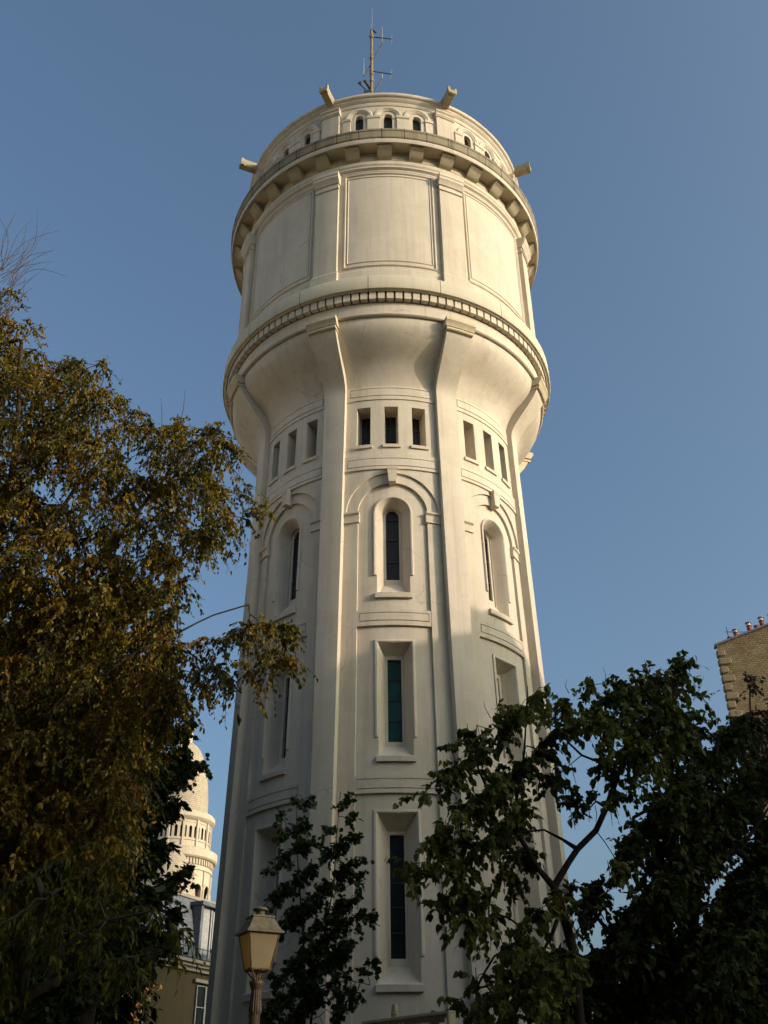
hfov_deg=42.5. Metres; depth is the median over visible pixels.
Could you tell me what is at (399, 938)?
window
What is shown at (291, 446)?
window
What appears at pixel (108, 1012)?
garden tree
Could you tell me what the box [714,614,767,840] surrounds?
brick building
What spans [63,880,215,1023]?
mansard house
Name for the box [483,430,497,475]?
window
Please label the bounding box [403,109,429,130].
window
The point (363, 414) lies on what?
window
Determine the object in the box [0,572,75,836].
garden tree
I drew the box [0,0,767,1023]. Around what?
sky
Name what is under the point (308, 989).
maple sapling
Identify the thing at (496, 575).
window
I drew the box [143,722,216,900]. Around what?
basilica
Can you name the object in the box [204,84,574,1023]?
water tower
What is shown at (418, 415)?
window
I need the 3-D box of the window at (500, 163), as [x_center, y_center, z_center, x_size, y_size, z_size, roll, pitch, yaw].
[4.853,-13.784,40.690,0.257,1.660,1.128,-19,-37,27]
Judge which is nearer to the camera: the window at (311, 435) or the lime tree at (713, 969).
the lime tree at (713, 969)
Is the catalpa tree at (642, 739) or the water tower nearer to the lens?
the catalpa tree at (642, 739)
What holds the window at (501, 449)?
in the water tower
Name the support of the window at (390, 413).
in the water tower
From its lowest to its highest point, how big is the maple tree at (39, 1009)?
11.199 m
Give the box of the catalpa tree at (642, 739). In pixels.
[384,649,723,1023]
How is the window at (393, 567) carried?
in the water tower
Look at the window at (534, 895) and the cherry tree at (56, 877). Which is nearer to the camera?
the cherry tree at (56, 877)
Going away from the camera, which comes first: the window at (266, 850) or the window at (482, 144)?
the window at (266, 850)
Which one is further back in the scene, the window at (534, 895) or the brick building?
the brick building
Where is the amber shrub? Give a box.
[128,982,161,1023]
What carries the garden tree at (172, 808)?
on the garden ground
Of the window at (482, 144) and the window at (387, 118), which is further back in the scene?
the window at (482, 144)
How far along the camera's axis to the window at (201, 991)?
37.34 m
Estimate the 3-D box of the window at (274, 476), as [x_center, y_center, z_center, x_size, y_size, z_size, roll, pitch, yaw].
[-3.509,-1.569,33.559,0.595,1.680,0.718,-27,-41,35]
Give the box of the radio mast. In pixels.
[358,28,391,92]
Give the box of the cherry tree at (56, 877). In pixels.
[0,839,205,1023]
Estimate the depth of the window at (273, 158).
40.77 m
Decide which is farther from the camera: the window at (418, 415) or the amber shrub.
the window at (418, 415)
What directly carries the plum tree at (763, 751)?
on the garden ground
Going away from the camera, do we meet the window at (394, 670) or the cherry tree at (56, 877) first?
the cherry tree at (56, 877)
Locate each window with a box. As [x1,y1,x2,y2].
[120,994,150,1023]
[193,978,207,1023]
[241,820,284,1001]
[258,653,293,781]
[263,156,275,173]
[268,441,279,486]
[270,517,301,622]
[276,139,294,157]
[283,429,296,474]
[296,125,318,145]
[302,419,317,463]
[345,108,372,129]
[354,407,371,449]
[373,496,413,598]
[373,809,424,991]
[374,107,401,127]
[374,639,416,761]
[383,407,400,447]
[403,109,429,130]
[411,408,428,450]
[456,127,477,147]
[463,420,478,465]
[479,142,495,159]
[481,518,513,624]
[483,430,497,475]
[492,654,526,781]
[496,159,507,173]
[498,442,510,488]
[508,826,546,969]
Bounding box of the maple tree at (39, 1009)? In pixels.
[0,699,212,1023]
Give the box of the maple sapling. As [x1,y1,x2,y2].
[247,791,381,1023]
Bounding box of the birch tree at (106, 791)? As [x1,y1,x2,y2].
[0,212,317,954]
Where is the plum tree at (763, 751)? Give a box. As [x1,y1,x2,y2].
[711,671,767,886]
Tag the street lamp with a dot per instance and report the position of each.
(259, 933)
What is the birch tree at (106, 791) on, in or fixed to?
on the ground
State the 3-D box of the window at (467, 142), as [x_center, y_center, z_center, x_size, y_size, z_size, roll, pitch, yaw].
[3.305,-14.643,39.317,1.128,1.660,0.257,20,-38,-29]
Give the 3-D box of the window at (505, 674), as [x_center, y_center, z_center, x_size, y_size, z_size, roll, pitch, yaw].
[3.434,5.890,28.149,0.667,3.540,1.134,-27,-41,35]
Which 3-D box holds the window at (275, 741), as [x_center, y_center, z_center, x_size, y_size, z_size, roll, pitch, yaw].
[-2.883,5.853,28.000,1.134,3.540,0.667,-27,-41,35]
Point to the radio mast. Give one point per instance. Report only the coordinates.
(370, 86)
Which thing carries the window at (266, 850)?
in the water tower
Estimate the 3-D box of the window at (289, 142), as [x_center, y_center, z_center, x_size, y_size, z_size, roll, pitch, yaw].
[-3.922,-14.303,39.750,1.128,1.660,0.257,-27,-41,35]
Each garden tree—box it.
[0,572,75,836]
[0,586,185,1023]
[64,745,192,1023]
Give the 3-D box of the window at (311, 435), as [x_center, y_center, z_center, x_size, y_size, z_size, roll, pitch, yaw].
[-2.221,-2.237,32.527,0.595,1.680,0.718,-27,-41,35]
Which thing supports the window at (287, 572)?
in the water tower
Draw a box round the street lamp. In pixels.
[235,906,284,1023]
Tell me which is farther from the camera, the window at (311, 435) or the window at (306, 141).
the window at (306, 141)
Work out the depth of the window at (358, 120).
38.72 m
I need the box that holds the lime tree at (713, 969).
[519,713,767,1023]

